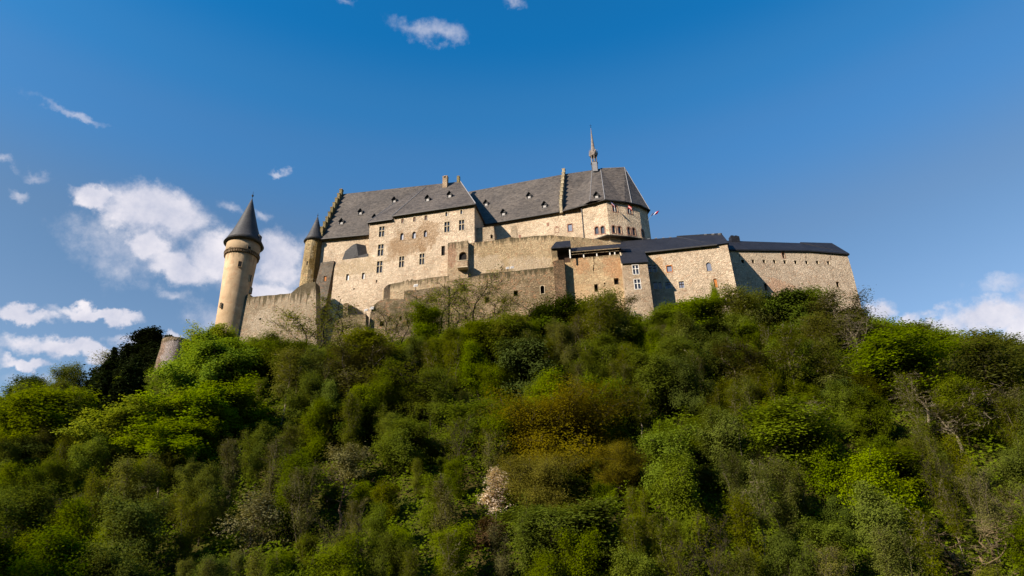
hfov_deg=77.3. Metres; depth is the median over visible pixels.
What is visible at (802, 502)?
budding tree
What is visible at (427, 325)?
leafy tree
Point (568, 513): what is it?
leafy shrub
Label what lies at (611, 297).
birch tree
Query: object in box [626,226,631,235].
window
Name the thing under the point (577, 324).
budding tree
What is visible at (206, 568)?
budding tree
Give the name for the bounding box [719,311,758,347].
leafy tree
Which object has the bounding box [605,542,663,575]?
leafy tree
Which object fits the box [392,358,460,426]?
leafy tree
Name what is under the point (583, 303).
leafy tree
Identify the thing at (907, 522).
dark stemmed tree
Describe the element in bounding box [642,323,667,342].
budding tree
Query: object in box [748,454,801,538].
budding tree
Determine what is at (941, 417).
bare tree
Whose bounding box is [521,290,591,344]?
evergreen bush
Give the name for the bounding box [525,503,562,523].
evergreen bush
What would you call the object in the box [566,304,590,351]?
birch tree
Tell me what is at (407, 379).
dark stemmed tree
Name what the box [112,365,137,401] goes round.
spruce tree
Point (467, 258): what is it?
terrace wall
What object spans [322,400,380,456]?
evergreen bush
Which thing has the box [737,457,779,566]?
birch tree
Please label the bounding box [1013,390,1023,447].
leafy tree
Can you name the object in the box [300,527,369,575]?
leafy tree
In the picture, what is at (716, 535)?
dark stemmed tree
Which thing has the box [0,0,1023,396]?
sky
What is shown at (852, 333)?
bare tree
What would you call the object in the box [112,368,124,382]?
pine tree
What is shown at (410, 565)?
budding tree
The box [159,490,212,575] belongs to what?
budding tree
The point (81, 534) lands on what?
budding tree
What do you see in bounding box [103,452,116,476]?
budding tree
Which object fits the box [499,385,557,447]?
leafy tree
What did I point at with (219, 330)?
chestnut tree
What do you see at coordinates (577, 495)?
leafy shrub
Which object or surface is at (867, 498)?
leafy tree
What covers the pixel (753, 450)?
dark stemmed tree
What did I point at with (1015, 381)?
birch tree
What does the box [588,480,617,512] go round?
leafy shrub
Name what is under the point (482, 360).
leafy tree
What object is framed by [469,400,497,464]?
budding tree
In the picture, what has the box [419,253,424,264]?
window
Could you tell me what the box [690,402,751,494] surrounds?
leafy tree
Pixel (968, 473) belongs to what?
birch tree
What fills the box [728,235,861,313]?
embrasure wall
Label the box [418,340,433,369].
birch tree
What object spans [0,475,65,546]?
leafy tree
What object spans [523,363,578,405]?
leafy tree
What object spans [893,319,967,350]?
leafy tree
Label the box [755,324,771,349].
birch tree
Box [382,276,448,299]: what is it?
ramp parapet
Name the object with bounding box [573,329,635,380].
leafy tree
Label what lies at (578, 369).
budding tree
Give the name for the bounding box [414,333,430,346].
leafy tree
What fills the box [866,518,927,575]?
budding tree
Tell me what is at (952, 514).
birch tree
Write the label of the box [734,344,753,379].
leafy tree
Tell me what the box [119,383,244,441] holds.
chestnut tree
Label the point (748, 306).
birch tree
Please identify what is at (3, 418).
leafy tree
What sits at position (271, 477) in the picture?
budding tree
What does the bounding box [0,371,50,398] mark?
leafy tree
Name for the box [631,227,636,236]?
window
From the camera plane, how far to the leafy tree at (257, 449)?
79.67 m
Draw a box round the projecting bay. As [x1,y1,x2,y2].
[619,251,653,321]
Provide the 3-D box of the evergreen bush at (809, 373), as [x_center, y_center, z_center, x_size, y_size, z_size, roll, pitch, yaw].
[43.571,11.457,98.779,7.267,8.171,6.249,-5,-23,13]
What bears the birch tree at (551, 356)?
on the ground
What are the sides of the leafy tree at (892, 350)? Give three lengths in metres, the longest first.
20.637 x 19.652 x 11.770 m
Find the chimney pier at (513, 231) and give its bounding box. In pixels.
[511,225,520,237]
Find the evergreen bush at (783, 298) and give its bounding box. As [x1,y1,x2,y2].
[755,283,824,342]
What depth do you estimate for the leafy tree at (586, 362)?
93.48 m
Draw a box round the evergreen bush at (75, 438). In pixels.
[50,423,103,463]
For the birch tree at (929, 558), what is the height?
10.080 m
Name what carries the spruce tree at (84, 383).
on the ground
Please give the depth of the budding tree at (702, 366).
91.96 m
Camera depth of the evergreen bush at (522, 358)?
94.48 m
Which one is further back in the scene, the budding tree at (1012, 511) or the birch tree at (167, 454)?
the birch tree at (167, 454)
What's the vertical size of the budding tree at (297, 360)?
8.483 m
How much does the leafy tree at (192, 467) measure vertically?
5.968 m
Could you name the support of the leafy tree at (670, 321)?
on the ground
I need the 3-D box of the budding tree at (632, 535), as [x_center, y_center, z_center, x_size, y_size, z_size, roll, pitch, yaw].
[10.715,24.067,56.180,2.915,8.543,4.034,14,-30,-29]
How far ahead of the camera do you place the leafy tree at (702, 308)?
116.08 m
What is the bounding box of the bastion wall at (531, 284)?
[445,267,555,328]
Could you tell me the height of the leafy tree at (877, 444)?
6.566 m
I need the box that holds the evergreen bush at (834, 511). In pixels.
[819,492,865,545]
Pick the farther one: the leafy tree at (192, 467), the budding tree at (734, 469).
the leafy tree at (192, 467)
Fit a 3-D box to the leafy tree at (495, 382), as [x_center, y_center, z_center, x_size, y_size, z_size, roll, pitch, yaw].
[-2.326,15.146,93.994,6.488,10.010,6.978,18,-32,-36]
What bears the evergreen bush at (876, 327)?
on the ground
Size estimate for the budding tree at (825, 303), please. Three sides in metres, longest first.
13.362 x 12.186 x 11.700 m
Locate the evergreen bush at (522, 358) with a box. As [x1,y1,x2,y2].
[490,335,557,403]
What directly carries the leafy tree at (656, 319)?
on the ground
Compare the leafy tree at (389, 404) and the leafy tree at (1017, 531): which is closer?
the leafy tree at (1017, 531)
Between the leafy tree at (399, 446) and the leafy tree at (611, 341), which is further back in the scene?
the leafy tree at (611, 341)
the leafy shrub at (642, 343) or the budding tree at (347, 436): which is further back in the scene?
the leafy shrub at (642, 343)
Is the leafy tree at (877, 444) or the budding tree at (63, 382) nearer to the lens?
the leafy tree at (877, 444)
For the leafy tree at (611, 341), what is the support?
on the ground
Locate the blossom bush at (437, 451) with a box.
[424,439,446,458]
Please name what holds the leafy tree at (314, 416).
on the ground
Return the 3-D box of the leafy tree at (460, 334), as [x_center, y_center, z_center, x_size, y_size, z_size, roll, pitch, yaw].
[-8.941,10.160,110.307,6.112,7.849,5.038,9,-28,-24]
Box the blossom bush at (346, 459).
[319,438,383,487]
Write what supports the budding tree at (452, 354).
on the ground
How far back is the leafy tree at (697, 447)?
75.06 m
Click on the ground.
(623, 507)
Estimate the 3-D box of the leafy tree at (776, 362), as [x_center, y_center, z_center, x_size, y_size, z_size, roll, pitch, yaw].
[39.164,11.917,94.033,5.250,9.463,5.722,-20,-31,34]
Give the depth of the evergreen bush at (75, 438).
85.03 m
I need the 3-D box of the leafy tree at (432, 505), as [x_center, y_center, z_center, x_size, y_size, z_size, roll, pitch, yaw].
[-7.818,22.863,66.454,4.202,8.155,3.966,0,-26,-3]
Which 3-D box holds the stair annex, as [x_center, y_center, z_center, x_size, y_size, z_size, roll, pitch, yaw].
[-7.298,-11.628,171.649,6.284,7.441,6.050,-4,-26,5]
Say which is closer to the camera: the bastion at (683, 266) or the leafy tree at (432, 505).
the leafy tree at (432, 505)
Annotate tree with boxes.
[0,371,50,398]
[0,382,109,443]
[0,389,28,440]
[0,430,12,459]
[0,439,22,487]
[0,457,42,504]
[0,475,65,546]
[0,481,24,533]
[0,516,28,575]
[0,522,23,566]
[0,522,112,575]
[1,525,68,575]
[12,378,34,395]
[16,444,83,503]
[28,493,101,572]
[31,413,59,470]
[33,381,56,389]
[35,391,88,449]
[37,375,70,391]
[39,361,87,387]
[39,494,87,529]
[41,428,78,481]
[50,393,205,463]
[53,380,72,389]
[59,432,116,496]
[70,505,93,542]
[73,536,172,575]
[74,464,117,541]
[79,377,91,387]
[80,384,220,440]
[81,370,114,418]
[81,486,177,575]
[82,325,164,378]
[83,383,106,423]
[84,343,151,381]
[85,347,110,379]
[86,371,102,385]
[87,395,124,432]
[88,361,115,385]
[89,515,127,560]
[94,378,128,419]
[96,448,171,535]
[100,347,118,369]
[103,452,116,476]
[105,412,223,475]
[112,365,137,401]
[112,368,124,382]
[113,454,169,501]
[114,343,131,368]
[118,346,158,371]
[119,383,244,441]
[129,356,149,399]
[131,488,173,573]
[142,345,159,374]
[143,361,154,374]
[145,449,187,497]
[146,326,270,395]
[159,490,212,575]
[163,491,191,536]
[164,371,280,436]
[167,459,238,545]
[171,450,210,494]
[177,332,272,384]
[179,334,217,368]
[180,319,253,348]
[191,553,237,575]
[193,554,240,575]
[216,437,243,508]
[220,436,238,469]
[221,338,277,382]
[232,559,254,575]
[236,421,283,489]
[238,425,247,450]
[238,545,284,575]
[239,328,292,371]
[250,290,362,350]
[251,375,270,394]
[252,378,268,407]
[253,379,264,403]
[255,334,321,376]
[255,456,306,486]
[257,433,295,503]
[262,551,283,575]
[263,344,311,423]
[263,551,292,575]
[269,445,327,538]
[274,344,334,393]
[274,367,339,438]
[276,461,322,545]
[277,425,305,455]
[291,344,341,400]
[295,398,371,452]
[296,391,335,466]
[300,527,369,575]
[304,459,379,535]
[307,336,400,405]
[308,377,345,433]
[308,508,373,570]
[309,359,335,386]
[312,301,377,357]
[321,350,336,380]
[324,323,406,371]
[330,355,422,401]
[333,348,355,384]
[337,390,367,462]
[341,496,368,537]
[345,377,394,441]
[360,525,421,575]
[361,499,389,557]
[363,302,416,346]
[364,359,471,416]
[368,356,416,416]
[369,414,443,477]
[371,402,414,446]
[382,350,398,369]
[384,521,417,575]
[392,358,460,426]
[399,335,429,380]
[399,546,425,575]
[401,275,477,335]
[407,297,450,344]
[409,455,423,500]
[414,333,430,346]
[416,473,456,543]
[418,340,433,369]
[421,323,466,372]
[422,258,527,329]
[423,346,438,373]
[426,470,461,555]
[426,517,481,575]
[430,526,464,575]
[432,397,509,458]
[435,335,466,394]
[437,412,480,482]
[442,452,468,503]
[444,328,469,347]
[450,339,490,398]
[453,339,489,383]
[456,389,471,409]
[458,316,530,360]
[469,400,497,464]
[470,366,641,478]
[471,286,557,321]
[472,360,516,408]
[474,403,537,485]
[477,466,513,520]
[480,308,549,362]
[480,426,512,477]
[481,310,543,358]
[481,445,596,512]
[485,521,516,575]
[490,492,650,574]
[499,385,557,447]
[501,489,583,575]
[515,326,539,343]
[521,319,549,362]
[521,374,542,401]
[522,547,564,575]
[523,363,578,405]
[525,317,545,341]
[542,336,561,371]
[544,315,566,363]
[551,522,605,575]
[552,319,582,377]
[563,351,607,392]
[565,294,598,338]
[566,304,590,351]
[567,313,589,357]
[569,288,626,342]
[572,360,587,402]
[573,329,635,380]
[576,367,633,446]
[581,437,649,497]
[582,286,637,344]
[589,326,623,345]
[596,293,642,341]
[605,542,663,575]
[606,357,635,424]
[609,341,644,401]
[613,345,688,419]
[613,513,647,574]
[619,384,655,438]
[621,312,653,352]
[622,485,651,547]
[625,486,645,513]
[632,414,705,518]
[634,510,660,575]
[641,307,696,334]
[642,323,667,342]
[642,326,665,356]
[644,446,710,565]
[647,417,690,472]
[648,330,715,376]
[649,516,689,575]
[650,350,718,417]
[656,288,739,326]
[659,532,735,575]
[660,308,709,357]
[663,316,676,336]
[676,405,710,466]
[682,347,707,393]
[687,508,737,575]
[690,393,738,444]
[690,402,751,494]
[694,355,707,389]
[699,384,725,412]
[700,331,745,376]
[703,330,789,399]
[712,280,789,337]
[713,446,750,523]
[717,545,762,575]
[718,324,731,340]
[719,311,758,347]
[719,338,740,369]
[722,490,772,575]
[724,373,761,442]
[725,384,743,454]
[729,391,865,477]
[731,317,764,359]
[732,293,771,335]
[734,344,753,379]
[735,360,785,400]
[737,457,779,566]
[743,444,778,492]
[744,367,785,429]
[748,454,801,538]
[751,303,775,336]
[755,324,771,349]
[755,527,817,575]
[759,336,795,394]
[762,317,811,383]
[762,335,778,360]
[771,458,815,527]
[783,377,826,413]
[788,283,852,333]
[790,513,869,575]
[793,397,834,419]
[794,309,850,349]
[795,428,859,502]
[798,335,861,391]
[801,287,874,358]
[801,537,860,575]
[810,338,847,385]
[811,412,849,464]
[820,378,855,438]
[827,307,875,349]
[832,304,882,341]
[832,445,924,553]
[834,318,988,408]
[838,381,895,448]
[839,440,947,499]
[841,370,892,409]
[846,475,918,575]
[860,434,905,470]
[862,318,942,342]
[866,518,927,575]
[882,370,944,422]
[887,366,929,437]
[892,512,942,575]
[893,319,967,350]
[897,504,948,575]
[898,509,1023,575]
[904,398,1010,454]
[906,421,938,471]
[909,428,957,518]
[913,453,974,542]
[921,324,996,369]
[923,329,1023,417]
[926,371,997,445]
[930,474,969,565]
[933,350,962,379]
[935,365,959,398]
[937,338,958,363]
[937,431,989,513]
[938,327,1023,370]
[938,381,1020,442]
[950,464,1007,561]
[954,376,984,420]
[959,460,987,519]
[968,347,1011,395]
[982,483,1023,554]
[984,387,1014,433]
[984,428,1023,502]
[990,509,1023,575]
[993,393,1023,449]
[996,359,1023,404]
[1003,384,1023,419]
[1006,429,1023,450]
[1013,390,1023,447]
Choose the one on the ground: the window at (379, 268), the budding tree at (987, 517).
the budding tree at (987, 517)
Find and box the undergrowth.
[0,307,1023,575]
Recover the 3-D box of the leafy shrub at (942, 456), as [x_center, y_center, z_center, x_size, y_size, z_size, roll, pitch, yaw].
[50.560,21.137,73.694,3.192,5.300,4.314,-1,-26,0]
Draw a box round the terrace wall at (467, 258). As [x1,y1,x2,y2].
[447,235,620,280]
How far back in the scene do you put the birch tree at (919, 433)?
74.94 m
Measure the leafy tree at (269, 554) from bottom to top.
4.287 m
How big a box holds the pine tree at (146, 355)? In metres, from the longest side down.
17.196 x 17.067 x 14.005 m
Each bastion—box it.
[154,336,190,371]
[620,233,736,311]
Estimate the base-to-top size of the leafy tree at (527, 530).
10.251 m
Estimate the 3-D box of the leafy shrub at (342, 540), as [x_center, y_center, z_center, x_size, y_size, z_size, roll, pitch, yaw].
[-15.765,25.386,61.328,3.800,5.152,3.070,17,-31,-33]
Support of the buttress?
attached to the palace
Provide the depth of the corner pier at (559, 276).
148.22 m
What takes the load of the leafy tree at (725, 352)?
on the ground
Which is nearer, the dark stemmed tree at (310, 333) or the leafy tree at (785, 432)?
the leafy tree at (785, 432)
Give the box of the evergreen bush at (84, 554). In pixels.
[62,537,108,569]
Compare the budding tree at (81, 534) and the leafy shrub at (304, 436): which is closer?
the budding tree at (81, 534)
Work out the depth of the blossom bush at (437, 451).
82.90 m
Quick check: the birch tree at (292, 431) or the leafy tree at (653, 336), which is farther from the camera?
the leafy tree at (653, 336)
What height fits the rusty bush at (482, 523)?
4.973 m
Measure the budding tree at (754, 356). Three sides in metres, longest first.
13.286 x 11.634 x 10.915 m
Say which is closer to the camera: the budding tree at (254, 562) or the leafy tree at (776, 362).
the budding tree at (254, 562)
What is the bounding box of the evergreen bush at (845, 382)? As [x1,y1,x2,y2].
[818,375,867,415]
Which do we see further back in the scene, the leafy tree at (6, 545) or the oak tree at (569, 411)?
the oak tree at (569, 411)
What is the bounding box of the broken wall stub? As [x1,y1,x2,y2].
[331,303,368,345]
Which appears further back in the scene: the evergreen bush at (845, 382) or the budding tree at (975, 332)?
the budding tree at (975, 332)
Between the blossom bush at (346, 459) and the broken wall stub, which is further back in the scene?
the broken wall stub
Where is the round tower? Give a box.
[215,195,263,334]
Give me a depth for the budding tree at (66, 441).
80.58 m
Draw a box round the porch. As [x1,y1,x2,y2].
[551,241,571,262]
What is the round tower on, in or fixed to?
on the ground
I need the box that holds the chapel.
[469,167,650,242]
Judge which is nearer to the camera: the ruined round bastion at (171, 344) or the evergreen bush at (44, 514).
the evergreen bush at (44, 514)
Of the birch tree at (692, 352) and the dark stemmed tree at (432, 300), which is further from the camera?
the dark stemmed tree at (432, 300)
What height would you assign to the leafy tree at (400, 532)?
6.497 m
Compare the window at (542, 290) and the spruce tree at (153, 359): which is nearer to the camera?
the window at (542, 290)
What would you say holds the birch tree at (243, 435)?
on the ground
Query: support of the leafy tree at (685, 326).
on the ground
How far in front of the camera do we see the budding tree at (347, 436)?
83.39 m
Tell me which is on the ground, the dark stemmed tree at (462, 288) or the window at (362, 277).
the dark stemmed tree at (462, 288)
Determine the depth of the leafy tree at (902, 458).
70.04 m
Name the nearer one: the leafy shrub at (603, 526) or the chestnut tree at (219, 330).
the leafy shrub at (603, 526)
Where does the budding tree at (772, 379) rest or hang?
on the ground
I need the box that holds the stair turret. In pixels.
[299,215,323,285]
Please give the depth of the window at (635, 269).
146.25 m
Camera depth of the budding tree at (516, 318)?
105.36 m
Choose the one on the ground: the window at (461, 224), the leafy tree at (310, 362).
the leafy tree at (310, 362)
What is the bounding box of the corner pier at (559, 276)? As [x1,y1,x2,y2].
[553,260,566,298]
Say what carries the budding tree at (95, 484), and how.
on the ground
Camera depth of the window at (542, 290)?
152.11 m
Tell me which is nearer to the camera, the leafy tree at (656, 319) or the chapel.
the leafy tree at (656, 319)
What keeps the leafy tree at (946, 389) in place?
on the ground
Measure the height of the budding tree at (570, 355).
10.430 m
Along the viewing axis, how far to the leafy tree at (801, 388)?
85.38 m
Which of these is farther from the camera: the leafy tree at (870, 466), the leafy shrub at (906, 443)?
the leafy shrub at (906, 443)
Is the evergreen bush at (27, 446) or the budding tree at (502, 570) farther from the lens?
the evergreen bush at (27, 446)
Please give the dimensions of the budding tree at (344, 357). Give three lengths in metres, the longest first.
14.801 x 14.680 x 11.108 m
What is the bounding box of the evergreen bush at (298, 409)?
[286,393,307,433]
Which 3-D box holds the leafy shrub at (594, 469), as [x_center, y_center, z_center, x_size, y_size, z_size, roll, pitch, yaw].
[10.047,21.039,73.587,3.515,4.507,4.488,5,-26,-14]
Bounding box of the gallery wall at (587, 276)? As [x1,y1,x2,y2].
[565,254,624,309]
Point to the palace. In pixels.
(375, 243)
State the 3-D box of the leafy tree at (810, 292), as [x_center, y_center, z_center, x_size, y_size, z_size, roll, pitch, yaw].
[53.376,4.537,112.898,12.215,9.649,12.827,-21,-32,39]
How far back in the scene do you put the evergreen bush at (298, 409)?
93.42 m
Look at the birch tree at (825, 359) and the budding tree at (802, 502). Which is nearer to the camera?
the budding tree at (802, 502)
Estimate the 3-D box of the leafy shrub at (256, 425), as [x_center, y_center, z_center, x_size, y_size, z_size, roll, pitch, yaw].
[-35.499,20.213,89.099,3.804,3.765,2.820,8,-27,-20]
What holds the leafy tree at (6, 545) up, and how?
on the ground
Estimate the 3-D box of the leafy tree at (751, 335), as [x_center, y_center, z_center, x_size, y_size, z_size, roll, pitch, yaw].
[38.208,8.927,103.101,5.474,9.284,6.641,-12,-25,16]
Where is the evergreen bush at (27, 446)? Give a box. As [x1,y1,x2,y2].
[0,432,56,471]
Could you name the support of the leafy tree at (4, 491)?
on the ground
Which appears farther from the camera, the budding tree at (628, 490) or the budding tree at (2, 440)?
the budding tree at (2, 440)
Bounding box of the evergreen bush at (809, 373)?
[788,340,814,378]
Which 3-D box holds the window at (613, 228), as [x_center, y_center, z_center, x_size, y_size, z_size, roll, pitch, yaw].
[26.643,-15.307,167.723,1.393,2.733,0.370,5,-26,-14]
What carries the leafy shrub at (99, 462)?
on the ground
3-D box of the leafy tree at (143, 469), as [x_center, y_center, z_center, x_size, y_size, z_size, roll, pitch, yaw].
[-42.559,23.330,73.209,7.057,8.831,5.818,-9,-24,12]
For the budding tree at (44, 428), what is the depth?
84.43 m
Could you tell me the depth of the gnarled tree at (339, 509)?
69.27 m
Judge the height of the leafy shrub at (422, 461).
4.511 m
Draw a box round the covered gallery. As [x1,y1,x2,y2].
[570,243,625,259]
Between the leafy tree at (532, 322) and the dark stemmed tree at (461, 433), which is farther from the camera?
the leafy tree at (532, 322)
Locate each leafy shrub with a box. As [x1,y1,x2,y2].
[88,448,108,471]
[174,556,198,575]
[203,435,218,459]
[229,548,247,575]
[244,420,266,442]
[277,547,296,570]
[293,529,319,572]
[297,424,310,451]
[320,482,342,509]
[332,527,366,566]
[347,479,370,511]
[364,480,372,495]
[368,476,407,524]
[408,452,430,484]
[435,457,446,473]
[443,392,457,413]
[546,467,593,506]
[557,500,582,538]
[584,453,607,483]
[585,484,595,501]
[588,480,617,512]
[594,506,612,536]
[636,326,650,351]
[645,299,687,322]
[667,295,699,322]
[688,465,714,492]
[689,497,713,531]
[707,375,742,413]
[708,281,721,313]
[826,419,842,444]
[893,435,914,471]
[901,492,934,540]
[935,449,957,487]
[970,559,1006,575]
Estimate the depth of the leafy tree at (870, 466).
62.88 m
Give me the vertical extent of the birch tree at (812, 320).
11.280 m
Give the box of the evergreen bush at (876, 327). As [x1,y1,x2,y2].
[865,323,885,335]
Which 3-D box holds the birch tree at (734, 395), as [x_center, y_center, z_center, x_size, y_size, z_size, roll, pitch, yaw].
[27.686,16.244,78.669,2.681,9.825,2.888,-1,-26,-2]
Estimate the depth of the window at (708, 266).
149.83 m
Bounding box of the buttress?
[316,261,334,332]
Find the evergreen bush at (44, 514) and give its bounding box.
[22,506,58,538]
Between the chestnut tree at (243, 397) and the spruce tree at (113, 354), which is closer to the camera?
the chestnut tree at (243, 397)
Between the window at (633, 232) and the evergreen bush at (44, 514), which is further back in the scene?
the window at (633, 232)
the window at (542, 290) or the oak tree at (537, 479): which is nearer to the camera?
the oak tree at (537, 479)
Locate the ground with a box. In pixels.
[15,323,1023,575]
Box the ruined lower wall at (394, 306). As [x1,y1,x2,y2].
[369,286,448,341]
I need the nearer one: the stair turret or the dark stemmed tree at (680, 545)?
the dark stemmed tree at (680, 545)
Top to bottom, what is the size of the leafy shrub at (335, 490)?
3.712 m
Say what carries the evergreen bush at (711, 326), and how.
on the ground
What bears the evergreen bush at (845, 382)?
on the ground
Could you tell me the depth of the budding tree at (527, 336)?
100.62 m
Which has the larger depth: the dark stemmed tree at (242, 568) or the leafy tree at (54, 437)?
the leafy tree at (54, 437)
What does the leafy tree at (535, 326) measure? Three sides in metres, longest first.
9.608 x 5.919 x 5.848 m
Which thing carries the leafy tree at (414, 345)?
on the ground
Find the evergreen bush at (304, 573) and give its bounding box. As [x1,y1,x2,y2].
[271,563,337,575]
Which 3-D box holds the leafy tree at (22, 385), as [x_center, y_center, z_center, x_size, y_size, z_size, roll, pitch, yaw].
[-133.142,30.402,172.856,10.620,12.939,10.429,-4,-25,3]
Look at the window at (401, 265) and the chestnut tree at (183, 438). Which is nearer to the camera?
the chestnut tree at (183, 438)
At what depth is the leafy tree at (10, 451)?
80.33 m
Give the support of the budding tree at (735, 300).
on the ground
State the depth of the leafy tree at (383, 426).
83.81 m
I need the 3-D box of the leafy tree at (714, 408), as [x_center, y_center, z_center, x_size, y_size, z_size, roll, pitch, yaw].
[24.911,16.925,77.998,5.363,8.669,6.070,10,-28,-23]
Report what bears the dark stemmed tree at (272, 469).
on the ground
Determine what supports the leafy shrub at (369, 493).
on the ground
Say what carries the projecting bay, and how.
on the ground
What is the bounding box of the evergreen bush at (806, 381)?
[795,374,819,400]
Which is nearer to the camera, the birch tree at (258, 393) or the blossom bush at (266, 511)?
the blossom bush at (266, 511)
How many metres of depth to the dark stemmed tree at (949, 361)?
96.19 m
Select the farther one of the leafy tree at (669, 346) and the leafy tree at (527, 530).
the leafy tree at (669, 346)
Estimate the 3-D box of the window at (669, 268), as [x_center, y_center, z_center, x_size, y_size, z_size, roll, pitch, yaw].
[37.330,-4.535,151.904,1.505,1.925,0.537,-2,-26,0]
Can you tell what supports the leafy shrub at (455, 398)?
on the ground
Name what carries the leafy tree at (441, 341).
on the ground
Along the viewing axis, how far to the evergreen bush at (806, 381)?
92.10 m
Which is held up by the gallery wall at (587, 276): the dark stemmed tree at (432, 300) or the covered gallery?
the covered gallery
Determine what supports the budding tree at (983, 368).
on the ground
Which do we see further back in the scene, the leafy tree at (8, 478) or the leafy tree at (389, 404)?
the leafy tree at (389, 404)
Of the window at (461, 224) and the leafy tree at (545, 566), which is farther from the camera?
the window at (461, 224)
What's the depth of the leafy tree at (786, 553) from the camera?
54.32 m
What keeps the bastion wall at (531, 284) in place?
on the ground
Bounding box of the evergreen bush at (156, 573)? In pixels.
[128,567,169,575]
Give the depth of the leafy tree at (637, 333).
106.39 m
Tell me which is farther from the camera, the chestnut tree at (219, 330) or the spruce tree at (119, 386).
the chestnut tree at (219, 330)
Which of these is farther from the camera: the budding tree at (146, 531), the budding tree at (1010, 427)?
the budding tree at (1010, 427)
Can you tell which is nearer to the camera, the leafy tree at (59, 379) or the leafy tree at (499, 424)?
the leafy tree at (499, 424)
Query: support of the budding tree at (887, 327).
on the ground
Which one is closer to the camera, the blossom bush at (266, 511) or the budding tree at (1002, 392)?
the blossom bush at (266, 511)
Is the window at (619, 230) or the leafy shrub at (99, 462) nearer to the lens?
the leafy shrub at (99, 462)
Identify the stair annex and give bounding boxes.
[476,226,496,241]
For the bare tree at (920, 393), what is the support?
on the ground
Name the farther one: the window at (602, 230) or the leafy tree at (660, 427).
the window at (602, 230)
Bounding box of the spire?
[589,124,597,172]
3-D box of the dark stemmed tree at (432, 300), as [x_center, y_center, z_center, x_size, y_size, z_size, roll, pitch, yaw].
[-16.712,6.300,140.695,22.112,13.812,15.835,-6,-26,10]
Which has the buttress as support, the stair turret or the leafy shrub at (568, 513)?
the stair turret
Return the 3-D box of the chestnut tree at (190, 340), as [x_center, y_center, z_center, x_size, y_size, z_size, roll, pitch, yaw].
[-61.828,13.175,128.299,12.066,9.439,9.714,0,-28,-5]
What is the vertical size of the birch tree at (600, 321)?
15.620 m
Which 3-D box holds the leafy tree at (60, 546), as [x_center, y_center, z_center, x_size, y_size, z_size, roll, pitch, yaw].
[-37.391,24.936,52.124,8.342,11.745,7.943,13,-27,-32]
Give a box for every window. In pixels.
[361,272,365,279]
[376,260,382,273]
[377,243,383,256]
[378,226,384,237]
[398,255,404,267]
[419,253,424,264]
[441,246,444,255]
[444,221,449,232]
[458,219,464,230]
[458,251,466,259]
[540,285,544,293]
[567,223,572,231]
[594,226,599,235]
[600,225,605,234]
[611,225,616,233]
[612,205,617,212]
[617,225,622,234]
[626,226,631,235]
[627,206,632,214]
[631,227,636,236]
[632,264,639,274]
[633,279,641,289]
[648,264,652,272]
[652,264,657,272]
[653,281,657,289]
[658,281,662,289]
[664,281,671,289]
[666,265,672,272]
[678,280,685,288]
[706,262,711,271]
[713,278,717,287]
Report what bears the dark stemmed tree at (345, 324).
on the ground
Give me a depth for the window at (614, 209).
170.84 m
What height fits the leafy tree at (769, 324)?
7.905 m
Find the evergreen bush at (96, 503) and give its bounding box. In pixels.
[78,489,111,527]
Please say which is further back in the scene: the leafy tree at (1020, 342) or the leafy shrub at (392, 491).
the leafy tree at (1020, 342)
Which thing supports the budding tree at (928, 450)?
on the ground
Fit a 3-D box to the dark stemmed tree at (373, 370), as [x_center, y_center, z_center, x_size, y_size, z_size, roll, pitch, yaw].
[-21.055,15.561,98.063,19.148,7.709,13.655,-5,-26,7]
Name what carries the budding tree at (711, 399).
on the ground
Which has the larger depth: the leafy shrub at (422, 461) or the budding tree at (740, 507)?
the leafy shrub at (422, 461)
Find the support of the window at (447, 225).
in the palace
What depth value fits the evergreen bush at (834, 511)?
63.22 m
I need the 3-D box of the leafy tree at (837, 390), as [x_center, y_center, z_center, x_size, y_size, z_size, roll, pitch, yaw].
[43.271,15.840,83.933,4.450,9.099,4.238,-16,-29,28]
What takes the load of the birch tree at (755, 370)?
on the ground
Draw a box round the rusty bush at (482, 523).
[463,513,513,553]
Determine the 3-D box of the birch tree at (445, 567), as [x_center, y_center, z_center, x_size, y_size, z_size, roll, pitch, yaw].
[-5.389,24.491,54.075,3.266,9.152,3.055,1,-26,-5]
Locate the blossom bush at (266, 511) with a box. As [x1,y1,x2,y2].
[210,486,293,560]
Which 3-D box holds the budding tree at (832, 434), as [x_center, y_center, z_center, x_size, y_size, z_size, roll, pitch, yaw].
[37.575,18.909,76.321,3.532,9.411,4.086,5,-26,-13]
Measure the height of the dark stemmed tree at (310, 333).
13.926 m
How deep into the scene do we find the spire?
190.89 m
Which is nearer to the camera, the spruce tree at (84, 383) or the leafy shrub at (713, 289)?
the leafy shrub at (713, 289)
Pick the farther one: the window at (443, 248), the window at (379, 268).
the window at (379, 268)
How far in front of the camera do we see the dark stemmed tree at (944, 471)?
66.99 m
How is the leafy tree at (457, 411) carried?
on the ground
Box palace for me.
[319,175,485,344]
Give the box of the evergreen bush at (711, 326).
[695,315,758,359]
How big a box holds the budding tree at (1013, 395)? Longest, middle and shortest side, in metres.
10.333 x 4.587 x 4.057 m
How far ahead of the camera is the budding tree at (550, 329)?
105.25 m
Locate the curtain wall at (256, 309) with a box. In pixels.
[238,282,320,344]
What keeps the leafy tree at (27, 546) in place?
on the ground
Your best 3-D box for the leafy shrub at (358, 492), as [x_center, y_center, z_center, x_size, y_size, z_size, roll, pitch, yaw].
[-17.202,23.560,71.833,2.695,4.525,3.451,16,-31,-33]
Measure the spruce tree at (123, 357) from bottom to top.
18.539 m
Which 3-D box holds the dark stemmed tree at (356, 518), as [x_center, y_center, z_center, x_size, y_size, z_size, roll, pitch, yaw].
[-15.495,24.689,59.034,5.088,8.442,7.096,-8,-26,13]

